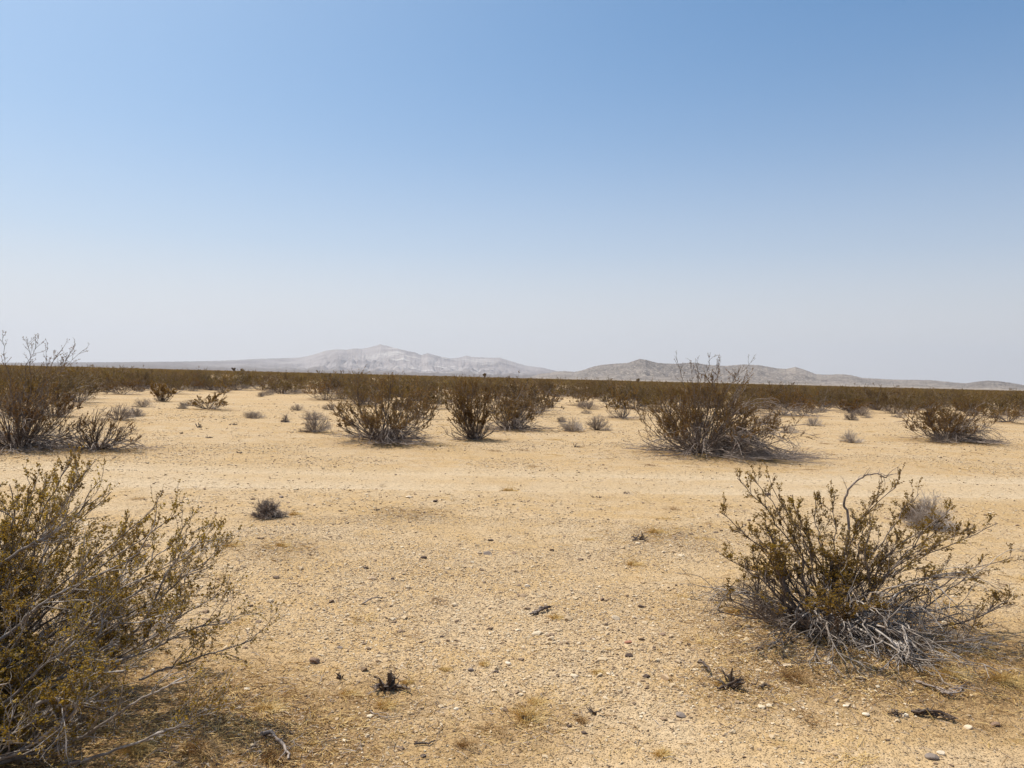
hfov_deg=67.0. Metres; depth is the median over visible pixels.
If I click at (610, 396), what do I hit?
creosote bush
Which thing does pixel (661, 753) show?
dry grass tuft
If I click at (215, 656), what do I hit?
dry grass tuft
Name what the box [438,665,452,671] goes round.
dry grass tuft
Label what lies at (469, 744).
dry grass tuft
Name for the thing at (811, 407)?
creosote bush
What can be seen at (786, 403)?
creosote bush
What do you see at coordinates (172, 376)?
creosote bush
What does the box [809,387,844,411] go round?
creosote bush
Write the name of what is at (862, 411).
grey bush
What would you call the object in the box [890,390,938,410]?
creosote bush
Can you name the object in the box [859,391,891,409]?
creosote bush
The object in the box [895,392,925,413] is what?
creosote bush
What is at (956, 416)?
creosote bush
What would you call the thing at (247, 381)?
creosote bush
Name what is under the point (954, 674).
dry grass tuft
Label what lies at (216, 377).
creosote bush
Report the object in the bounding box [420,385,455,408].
creosote bush
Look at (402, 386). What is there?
creosote bush
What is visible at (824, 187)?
sky
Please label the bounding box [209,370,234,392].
creosote bush
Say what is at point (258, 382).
creosote bush
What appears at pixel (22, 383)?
creosote bush
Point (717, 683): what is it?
dry grass tuft
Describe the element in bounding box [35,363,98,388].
creosote bush
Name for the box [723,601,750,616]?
dry grass tuft
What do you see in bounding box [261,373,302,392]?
creosote bush
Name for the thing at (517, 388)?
creosote bush
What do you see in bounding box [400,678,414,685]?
dry grass tuft
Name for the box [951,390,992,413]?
creosote bush
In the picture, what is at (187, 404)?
grey bush
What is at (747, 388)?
creosote bush
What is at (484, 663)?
dry grass tuft
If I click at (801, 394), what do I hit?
creosote bush
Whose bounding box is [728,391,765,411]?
creosote bush
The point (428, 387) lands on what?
creosote bush
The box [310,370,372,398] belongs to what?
creosote bush
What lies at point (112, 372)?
creosote bush
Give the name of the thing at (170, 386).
creosote bush
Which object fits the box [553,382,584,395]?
creosote bush
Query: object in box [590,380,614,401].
creosote bush
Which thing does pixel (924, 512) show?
grey bush
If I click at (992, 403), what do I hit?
creosote bush
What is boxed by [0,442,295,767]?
creosote bush
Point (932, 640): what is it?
dry grass tuft
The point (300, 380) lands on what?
creosote bush
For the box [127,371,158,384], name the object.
creosote bush
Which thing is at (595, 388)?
creosote bush
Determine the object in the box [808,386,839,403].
creosote bush
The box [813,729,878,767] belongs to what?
dry grass tuft
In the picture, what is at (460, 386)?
creosote bush
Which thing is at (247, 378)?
creosote bush
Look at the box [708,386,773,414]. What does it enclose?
creosote bush
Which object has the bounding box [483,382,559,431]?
creosote bush
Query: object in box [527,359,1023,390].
hills
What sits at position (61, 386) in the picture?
creosote bush
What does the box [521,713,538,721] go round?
dead stump
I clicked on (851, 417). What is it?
grey bush
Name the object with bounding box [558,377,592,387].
creosote bush
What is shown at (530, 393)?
creosote bush
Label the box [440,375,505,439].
creosote bush
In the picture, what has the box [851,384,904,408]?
creosote bush
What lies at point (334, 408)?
grey bush
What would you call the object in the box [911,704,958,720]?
fallen stick
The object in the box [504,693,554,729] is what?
dry grass tuft
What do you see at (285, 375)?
creosote bush
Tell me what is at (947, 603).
dry grass tuft
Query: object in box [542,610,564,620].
dry grass tuft
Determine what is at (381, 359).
mountain range
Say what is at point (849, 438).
grey bush
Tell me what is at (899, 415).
grey bush
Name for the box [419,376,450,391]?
creosote bush
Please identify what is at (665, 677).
stone
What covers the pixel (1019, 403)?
creosote bush
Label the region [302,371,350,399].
creosote bush
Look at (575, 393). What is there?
creosote bush
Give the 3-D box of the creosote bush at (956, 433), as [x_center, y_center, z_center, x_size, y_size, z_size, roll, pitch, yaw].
[13.170,0.915,23.290,3.422,1.615,3.288,1,0,0]
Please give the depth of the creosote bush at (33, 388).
24.07 m
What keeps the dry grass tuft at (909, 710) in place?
on the ground
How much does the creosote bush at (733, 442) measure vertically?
2.246 m
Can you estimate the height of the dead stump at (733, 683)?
0.128 m
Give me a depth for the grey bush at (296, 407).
32.06 m
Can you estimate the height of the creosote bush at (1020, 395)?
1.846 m
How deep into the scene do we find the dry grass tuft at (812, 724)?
3.71 m
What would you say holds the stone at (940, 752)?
on the ground
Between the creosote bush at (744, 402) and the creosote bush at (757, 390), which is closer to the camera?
the creosote bush at (744, 402)
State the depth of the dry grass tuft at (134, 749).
3.13 m
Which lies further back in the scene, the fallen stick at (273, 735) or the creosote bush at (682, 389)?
the creosote bush at (682, 389)
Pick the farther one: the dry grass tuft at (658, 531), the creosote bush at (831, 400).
the creosote bush at (831, 400)
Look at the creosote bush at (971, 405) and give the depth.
46.63 m
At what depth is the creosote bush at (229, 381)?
66.23 m
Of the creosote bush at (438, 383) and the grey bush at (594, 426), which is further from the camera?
the creosote bush at (438, 383)
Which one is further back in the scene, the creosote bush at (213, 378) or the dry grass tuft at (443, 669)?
the creosote bush at (213, 378)
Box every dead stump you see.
[335,672,343,678]
[369,670,410,690]
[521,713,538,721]
[585,707,601,714]
[631,532,646,540]
[713,668,745,689]
[755,676,771,688]
[886,707,905,716]
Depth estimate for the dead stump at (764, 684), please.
4.08 m
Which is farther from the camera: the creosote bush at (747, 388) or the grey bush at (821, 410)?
the creosote bush at (747, 388)
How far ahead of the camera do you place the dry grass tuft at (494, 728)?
3.55 m
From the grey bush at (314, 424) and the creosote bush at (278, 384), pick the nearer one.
the grey bush at (314, 424)
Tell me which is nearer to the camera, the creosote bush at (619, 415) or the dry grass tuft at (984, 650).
the dry grass tuft at (984, 650)
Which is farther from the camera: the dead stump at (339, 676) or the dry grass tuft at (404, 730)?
the dead stump at (339, 676)
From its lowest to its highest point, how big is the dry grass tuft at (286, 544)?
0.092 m
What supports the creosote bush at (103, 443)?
on the ground
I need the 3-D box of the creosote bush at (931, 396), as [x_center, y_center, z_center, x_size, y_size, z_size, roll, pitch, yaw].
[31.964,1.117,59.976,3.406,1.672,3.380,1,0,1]
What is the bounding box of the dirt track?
[0,460,1023,502]
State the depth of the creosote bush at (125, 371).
68.40 m
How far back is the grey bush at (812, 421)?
30.25 m
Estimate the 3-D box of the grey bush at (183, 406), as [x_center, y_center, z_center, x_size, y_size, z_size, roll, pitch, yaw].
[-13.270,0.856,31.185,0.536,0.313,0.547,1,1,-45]
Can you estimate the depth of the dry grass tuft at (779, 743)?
3.47 m
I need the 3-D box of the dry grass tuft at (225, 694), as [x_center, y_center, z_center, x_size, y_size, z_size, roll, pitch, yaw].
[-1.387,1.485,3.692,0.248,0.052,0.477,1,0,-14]
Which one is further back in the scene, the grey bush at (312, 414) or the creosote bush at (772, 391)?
the creosote bush at (772, 391)
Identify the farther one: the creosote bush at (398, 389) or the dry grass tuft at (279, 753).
the creosote bush at (398, 389)
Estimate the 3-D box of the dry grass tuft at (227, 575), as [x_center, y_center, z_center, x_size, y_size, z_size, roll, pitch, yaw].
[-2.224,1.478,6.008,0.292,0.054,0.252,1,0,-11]
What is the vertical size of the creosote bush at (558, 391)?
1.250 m
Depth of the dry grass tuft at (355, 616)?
5.06 m
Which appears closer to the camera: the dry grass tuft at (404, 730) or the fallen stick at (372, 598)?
the dry grass tuft at (404, 730)
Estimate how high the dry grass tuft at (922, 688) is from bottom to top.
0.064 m
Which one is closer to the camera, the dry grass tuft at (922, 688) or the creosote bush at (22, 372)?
the dry grass tuft at (922, 688)
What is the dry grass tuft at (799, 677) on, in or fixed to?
on the ground
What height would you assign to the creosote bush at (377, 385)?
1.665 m
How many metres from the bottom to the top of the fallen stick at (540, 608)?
0.033 m
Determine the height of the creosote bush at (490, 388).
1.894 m
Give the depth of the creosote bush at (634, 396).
43.20 m
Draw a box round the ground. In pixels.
[0,365,1023,767]
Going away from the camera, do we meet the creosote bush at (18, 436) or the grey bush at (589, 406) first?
the creosote bush at (18, 436)
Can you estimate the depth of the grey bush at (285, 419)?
24.73 m
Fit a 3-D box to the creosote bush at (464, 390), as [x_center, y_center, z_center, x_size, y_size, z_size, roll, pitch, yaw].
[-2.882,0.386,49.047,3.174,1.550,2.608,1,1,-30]
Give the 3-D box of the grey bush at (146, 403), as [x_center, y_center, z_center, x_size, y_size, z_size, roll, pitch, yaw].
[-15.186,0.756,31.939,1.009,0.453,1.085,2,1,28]
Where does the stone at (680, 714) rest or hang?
on the ground
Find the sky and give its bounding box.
[0,0,1023,384]
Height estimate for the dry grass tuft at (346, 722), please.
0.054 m
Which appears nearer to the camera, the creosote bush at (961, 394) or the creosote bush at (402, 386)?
the creosote bush at (402, 386)
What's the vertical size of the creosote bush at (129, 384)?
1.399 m
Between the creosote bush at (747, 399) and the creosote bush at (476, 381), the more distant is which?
the creosote bush at (476, 381)
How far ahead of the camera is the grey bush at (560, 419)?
28.61 m
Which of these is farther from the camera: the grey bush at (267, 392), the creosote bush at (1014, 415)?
the grey bush at (267, 392)
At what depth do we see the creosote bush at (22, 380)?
32.81 m
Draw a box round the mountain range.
[0,344,557,377]
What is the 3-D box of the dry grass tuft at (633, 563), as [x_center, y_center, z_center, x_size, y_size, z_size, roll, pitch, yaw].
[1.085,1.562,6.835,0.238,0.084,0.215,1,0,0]
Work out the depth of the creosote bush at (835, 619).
4.86 m
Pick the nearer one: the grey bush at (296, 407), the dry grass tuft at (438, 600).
the dry grass tuft at (438, 600)
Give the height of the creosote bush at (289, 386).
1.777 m
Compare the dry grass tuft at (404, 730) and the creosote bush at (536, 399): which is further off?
the creosote bush at (536, 399)
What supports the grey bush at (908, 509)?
on the ground
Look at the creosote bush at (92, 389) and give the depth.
34.46 m
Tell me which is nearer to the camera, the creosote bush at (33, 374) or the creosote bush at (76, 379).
the creosote bush at (76, 379)
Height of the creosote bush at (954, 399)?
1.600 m
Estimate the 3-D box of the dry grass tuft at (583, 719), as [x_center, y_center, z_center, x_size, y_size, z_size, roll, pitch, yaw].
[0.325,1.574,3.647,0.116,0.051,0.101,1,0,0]
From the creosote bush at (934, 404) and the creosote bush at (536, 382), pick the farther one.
the creosote bush at (536, 382)
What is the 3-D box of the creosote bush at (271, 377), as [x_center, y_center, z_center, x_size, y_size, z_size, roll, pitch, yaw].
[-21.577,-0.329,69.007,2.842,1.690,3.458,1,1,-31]
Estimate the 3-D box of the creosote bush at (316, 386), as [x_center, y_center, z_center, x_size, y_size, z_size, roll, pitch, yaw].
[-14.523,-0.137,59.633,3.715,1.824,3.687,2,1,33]
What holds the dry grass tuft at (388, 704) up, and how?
on the ground
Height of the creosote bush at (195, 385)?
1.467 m
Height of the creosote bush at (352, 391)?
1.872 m
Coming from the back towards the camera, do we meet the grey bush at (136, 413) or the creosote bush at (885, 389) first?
the creosote bush at (885, 389)
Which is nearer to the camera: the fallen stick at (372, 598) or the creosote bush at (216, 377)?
the fallen stick at (372, 598)
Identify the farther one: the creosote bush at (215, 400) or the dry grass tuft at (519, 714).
the creosote bush at (215, 400)
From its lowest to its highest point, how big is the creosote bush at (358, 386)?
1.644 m
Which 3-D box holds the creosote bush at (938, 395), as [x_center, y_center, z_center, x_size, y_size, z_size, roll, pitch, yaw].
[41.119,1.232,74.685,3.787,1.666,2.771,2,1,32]
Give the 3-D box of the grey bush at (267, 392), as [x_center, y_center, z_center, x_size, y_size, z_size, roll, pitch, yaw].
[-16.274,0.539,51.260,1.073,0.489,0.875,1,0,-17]
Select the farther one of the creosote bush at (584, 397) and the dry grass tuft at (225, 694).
the creosote bush at (584, 397)
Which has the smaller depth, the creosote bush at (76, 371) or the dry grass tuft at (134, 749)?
the dry grass tuft at (134, 749)
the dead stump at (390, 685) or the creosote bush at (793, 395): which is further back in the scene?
the creosote bush at (793, 395)
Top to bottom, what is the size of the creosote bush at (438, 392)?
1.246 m
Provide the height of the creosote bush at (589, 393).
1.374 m
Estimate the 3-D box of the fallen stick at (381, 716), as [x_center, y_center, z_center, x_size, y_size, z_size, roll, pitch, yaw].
[-0.599,1.551,3.633,0.159,0.022,0.066,2,0,6]
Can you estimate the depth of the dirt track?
11.91 m
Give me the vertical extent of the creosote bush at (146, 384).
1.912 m
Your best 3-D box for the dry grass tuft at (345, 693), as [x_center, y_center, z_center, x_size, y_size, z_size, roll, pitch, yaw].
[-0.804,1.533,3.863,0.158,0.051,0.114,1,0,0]
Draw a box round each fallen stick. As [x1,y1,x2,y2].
[260,729,294,760]
[362,597,385,603]
[370,710,399,718]
[414,740,435,744]
[530,604,552,614]
[697,659,710,671]
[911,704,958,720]
[914,679,979,695]
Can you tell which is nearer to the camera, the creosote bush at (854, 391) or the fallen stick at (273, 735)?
the fallen stick at (273, 735)
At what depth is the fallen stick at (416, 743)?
3.37 m
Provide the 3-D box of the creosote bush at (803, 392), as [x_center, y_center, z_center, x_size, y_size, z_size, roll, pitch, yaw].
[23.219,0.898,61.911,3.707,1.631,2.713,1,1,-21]
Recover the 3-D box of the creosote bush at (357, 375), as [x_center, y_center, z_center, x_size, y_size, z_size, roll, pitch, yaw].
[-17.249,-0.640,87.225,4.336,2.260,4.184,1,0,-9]
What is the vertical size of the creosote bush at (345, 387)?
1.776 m
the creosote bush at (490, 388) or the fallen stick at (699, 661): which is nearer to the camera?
the fallen stick at (699, 661)
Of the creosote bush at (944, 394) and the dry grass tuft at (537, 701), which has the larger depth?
the creosote bush at (944, 394)
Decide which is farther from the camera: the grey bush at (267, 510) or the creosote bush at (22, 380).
the creosote bush at (22, 380)
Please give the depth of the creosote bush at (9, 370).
55.31 m
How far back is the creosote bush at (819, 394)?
59.22 m
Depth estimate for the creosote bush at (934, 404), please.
55.78 m
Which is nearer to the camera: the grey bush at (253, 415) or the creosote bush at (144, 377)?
the grey bush at (253, 415)
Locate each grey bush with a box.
[100,402,136,419]
[127,407,146,415]
[132,398,155,406]
[178,403,188,408]
[179,399,200,405]
[244,412,266,418]
[249,497,289,519]
[261,390,273,395]
[281,414,290,421]
[290,403,305,410]
[298,410,332,432]
[301,412,327,419]
[322,403,336,409]
[556,416,566,421]
[558,416,585,431]
[572,398,602,409]
[586,414,613,430]
[759,416,783,423]
[779,425,798,433]
[802,415,821,425]
[815,406,828,412]
[839,429,865,442]
[842,410,858,419]
[851,406,870,415]
[890,412,906,417]
[896,496,922,519]
[898,488,961,531]
[926,431,952,442]
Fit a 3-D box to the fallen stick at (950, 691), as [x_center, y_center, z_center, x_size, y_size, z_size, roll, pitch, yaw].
[2.338,1.597,4.131,0.280,0.054,0.215,1,0,-17]
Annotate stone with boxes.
[309,657,319,663]
[611,615,619,619]
[661,674,671,680]
[676,711,685,717]
[924,753,938,759]
[936,750,944,755]
[964,725,972,728]
[991,721,1000,726]
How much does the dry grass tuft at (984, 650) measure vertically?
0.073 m
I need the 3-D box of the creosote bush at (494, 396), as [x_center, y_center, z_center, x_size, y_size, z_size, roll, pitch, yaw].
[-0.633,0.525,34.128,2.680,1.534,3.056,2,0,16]
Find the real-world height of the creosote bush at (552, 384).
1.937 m
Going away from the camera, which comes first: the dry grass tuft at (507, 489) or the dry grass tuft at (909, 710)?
the dry grass tuft at (909, 710)
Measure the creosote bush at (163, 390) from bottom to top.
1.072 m
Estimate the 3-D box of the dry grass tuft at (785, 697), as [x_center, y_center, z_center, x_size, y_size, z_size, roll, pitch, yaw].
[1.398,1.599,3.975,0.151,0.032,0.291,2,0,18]
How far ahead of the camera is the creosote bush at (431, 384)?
65.72 m
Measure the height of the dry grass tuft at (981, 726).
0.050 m
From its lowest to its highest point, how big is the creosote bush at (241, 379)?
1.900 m
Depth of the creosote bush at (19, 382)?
37.59 m
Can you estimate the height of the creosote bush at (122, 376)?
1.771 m
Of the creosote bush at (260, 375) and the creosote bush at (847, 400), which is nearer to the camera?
the creosote bush at (847, 400)
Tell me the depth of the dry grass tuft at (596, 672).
4.24 m
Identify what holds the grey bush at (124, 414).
on the ground
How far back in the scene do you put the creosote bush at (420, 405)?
28.00 m
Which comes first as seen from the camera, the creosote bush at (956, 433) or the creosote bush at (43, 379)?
the creosote bush at (956, 433)
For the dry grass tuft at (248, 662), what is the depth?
4.21 m
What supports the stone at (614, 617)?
on the ground
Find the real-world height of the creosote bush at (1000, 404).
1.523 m
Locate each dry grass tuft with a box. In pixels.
[109,731,169,761]
[163,721,232,767]
[199,639,236,664]
[202,677,249,705]
[215,572,242,580]
[217,614,263,635]
[223,538,243,547]
[235,656,259,670]
[245,692,289,716]
[249,740,307,767]
[272,539,293,546]
[288,508,305,515]
[308,709,381,730]
[338,685,363,697]
[343,609,387,625]
[373,694,401,711]
[376,724,434,739]
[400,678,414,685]
[419,592,453,609]
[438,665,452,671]
[452,737,479,750]
[470,717,519,742]
[477,659,493,666]
[480,758,528,767]
[499,486,520,490]
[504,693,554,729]
[525,693,550,707]
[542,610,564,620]
[573,715,593,724]
[590,668,606,674]
[624,559,646,566]
[643,525,671,533]
[646,742,678,762]
[681,630,725,650]
[713,678,739,687]
[718,639,753,655]
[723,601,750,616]
[765,737,792,747]
[771,686,798,705]
[774,657,825,688]
[781,705,845,733]
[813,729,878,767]
[855,752,880,765]
[892,705,930,716]
[902,679,944,697]
[908,625,953,648]
[915,600,967,608]
[927,653,980,682]
[956,715,1003,733]
[958,641,1001,656]
[974,660,1023,690]
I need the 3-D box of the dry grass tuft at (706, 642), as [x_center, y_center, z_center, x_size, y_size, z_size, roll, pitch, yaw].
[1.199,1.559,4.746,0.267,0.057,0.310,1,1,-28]
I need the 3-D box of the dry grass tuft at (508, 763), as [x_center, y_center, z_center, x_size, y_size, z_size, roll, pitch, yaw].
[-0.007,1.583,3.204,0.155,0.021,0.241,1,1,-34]
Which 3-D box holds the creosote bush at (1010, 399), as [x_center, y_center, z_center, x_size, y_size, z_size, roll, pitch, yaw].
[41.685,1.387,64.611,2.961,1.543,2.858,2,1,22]
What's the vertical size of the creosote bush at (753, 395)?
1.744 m
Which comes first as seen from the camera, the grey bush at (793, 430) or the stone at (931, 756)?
the stone at (931, 756)
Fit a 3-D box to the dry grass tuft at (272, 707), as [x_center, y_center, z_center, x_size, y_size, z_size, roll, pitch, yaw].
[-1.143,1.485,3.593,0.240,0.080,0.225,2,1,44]
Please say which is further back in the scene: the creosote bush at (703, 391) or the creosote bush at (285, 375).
the creosote bush at (285, 375)
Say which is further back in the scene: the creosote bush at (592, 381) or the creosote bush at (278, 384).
the creosote bush at (592, 381)
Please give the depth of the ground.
5.85 m
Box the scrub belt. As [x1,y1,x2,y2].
[0,365,1023,402]
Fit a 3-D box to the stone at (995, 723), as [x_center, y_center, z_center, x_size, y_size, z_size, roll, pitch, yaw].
[2.341,1.647,3.743,0.043,0.022,0.038,-2,0,-19]
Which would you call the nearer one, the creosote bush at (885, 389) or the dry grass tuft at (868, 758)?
the dry grass tuft at (868, 758)
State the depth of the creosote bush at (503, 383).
66.24 m
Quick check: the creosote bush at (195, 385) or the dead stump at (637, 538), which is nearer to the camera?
the dead stump at (637, 538)
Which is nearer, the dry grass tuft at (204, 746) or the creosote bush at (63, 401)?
the dry grass tuft at (204, 746)
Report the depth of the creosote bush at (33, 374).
62.03 m
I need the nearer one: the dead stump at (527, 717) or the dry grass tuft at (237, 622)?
the dead stump at (527, 717)
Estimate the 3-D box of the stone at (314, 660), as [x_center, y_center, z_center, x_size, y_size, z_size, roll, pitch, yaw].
[-1.095,1.536,4.285,0.063,0.039,0.041,16,-4,1]
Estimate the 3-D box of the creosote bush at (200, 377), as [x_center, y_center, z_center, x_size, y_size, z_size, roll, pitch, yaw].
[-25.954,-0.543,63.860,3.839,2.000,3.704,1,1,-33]
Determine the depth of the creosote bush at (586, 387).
75.22 m
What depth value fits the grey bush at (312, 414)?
26.38 m
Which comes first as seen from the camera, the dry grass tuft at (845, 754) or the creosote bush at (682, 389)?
the dry grass tuft at (845, 754)
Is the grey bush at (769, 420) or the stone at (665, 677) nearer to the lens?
the stone at (665, 677)
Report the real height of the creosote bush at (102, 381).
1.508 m
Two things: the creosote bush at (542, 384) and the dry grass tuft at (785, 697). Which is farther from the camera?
the creosote bush at (542, 384)
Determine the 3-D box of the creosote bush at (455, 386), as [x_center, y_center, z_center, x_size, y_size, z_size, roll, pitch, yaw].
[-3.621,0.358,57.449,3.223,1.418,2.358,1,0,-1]
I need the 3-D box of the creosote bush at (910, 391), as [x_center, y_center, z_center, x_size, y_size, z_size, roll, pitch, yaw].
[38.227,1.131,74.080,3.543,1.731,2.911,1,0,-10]
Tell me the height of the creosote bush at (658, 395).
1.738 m
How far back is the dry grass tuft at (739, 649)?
4.59 m
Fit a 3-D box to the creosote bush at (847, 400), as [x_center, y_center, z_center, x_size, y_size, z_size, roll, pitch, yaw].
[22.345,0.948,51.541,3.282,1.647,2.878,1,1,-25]
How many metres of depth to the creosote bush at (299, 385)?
61.90 m
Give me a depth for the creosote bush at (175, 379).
59.95 m
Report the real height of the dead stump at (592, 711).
0.051 m
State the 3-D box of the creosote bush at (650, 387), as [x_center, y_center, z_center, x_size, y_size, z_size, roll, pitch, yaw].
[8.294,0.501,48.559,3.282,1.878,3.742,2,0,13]
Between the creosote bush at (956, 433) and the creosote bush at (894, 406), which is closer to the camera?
the creosote bush at (956, 433)
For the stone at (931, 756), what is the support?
on the ground
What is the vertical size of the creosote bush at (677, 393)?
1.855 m
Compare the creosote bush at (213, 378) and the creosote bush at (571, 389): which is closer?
the creosote bush at (213, 378)
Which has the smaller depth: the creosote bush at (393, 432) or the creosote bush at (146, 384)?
the creosote bush at (393, 432)
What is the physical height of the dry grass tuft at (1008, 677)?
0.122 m
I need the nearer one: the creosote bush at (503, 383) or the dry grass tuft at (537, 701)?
the dry grass tuft at (537, 701)
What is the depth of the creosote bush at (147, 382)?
59.33 m
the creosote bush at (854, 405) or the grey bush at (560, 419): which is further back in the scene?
the creosote bush at (854, 405)
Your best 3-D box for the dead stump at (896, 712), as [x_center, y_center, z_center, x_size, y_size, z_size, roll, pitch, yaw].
[1.892,1.616,3.805,0.081,0.058,0.077,1,1,-38]
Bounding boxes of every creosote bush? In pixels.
[0,330,118,454]
[0,361,99,404]
[0,364,55,400]
[0,365,85,415]
[0,366,22,381]
[0,366,36,379]
[0,369,36,389]
[0,381,47,411]
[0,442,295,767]
[14,367,52,379]
[20,406,164,453]
[24,370,68,393]
[26,364,109,398]
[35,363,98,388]
[44,387,83,415]
[52,362,93,382]
[55,366,107,401]
[86,366,139,392]
[92,370,112,388]
[93,373,144,394]
[96,366,127,389]
[98,367,128,386]
[101,365,136,376]
[117,365,166,390]
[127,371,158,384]
[129,370,165,388]
[150,380,177,400]
[151,370,195,393]
[154,372,187,387]
[159,368,203,389]
[182,366,218,389]
[182,373,204,390]
[188,369,236,389]
[188,387,230,408]
[197,372,227,389]
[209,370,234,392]
[212,372,246,388]
[225,369,259,390]
[232,370,259,387]
[236,372,264,388]
[244,374,284,389]
[251,369,272,381]
[255,372,282,388]
[257,372,309,394]
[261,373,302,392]
[273,376,313,391]
[278,372,295,381]
[287,371,314,386]
[295,374,344,393]
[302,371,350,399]
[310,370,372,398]
[315,371,345,383]
[321,366,445,444]
[321,368,388,405]
[334,371,395,404]
[336,376,393,401]
[345,368,368,382]
[364,374,401,399]
[379,371,423,405]
[387,377,424,396]
[391,377,435,400]
[396,387,432,417]
[418,384,454,403]
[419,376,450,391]
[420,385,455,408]
[421,377,444,394]
[432,375,484,407]
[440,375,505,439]
[445,380,483,396]
[448,378,480,401]
[461,374,486,391]
[466,382,523,412]
[477,377,506,397]
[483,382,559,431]
[485,377,516,395]
[487,371,553,409]
[504,382,528,397]
[516,385,563,414]
[519,378,547,392]
[526,377,560,394]
[537,375,573,395]
[541,384,563,407]
[546,385,570,396]
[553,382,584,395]
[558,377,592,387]
[562,385,591,398]
[565,383,586,396]
[565,387,604,405]
[580,377,615,395]
[580,383,607,398]
[582,377,605,389]
[584,380,609,397]
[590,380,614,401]
[598,379,640,407]
[605,380,659,409]
[606,382,661,418]
[616,351,841,464]
[617,377,668,406]
[639,379,689,412]
[656,380,707,406]
[675,460,1023,690]
[676,382,698,400]
[684,383,731,407]
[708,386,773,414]
[717,382,765,403]
[725,384,769,410]
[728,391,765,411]
[732,383,763,394]
[743,382,799,409]
[752,382,816,416]
[771,385,812,410]
[777,382,816,406]
[785,386,815,403]
[789,388,836,416]
[804,387,836,405]
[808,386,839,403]
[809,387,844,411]
[817,390,844,407]
[823,387,871,410]
[832,385,873,411]
[834,383,876,406]
[838,399,872,413]
[849,382,902,409]
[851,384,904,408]
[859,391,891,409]
[871,391,922,413]
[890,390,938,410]
[893,389,1018,444]
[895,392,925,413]
[898,387,922,399]
[908,397,973,422]
[912,391,955,410]
[921,389,955,405]
[922,389,948,407]
[929,389,958,406]
[938,389,977,410]
[946,391,987,415]
[951,389,972,405]
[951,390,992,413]
[970,392,1023,417]
[977,400,1023,421]
[987,395,1016,414]
[996,388,1023,405]
[997,392,1020,407]
[999,388,1023,416]
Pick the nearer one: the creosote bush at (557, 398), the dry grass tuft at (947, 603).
the dry grass tuft at (947, 603)
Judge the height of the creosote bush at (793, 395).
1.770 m
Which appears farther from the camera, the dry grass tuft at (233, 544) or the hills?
the hills
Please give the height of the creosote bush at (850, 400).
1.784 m
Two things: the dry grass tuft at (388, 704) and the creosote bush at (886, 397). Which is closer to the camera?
the dry grass tuft at (388, 704)
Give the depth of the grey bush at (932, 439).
22.66 m
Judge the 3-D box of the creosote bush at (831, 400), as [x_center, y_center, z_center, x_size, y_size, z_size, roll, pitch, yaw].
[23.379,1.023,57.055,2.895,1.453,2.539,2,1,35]
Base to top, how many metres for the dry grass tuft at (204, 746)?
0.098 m
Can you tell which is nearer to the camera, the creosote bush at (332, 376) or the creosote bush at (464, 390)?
the creosote bush at (464, 390)
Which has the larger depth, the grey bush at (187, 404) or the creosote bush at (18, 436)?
the grey bush at (187, 404)
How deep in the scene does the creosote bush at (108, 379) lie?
50.32 m
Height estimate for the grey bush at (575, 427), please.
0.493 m
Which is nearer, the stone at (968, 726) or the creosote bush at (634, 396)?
the stone at (968, 726)
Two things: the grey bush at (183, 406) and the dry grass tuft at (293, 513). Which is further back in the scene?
the grey bush at (183, 406)
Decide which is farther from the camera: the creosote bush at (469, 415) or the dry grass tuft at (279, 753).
the creosote bush at (469, 415)

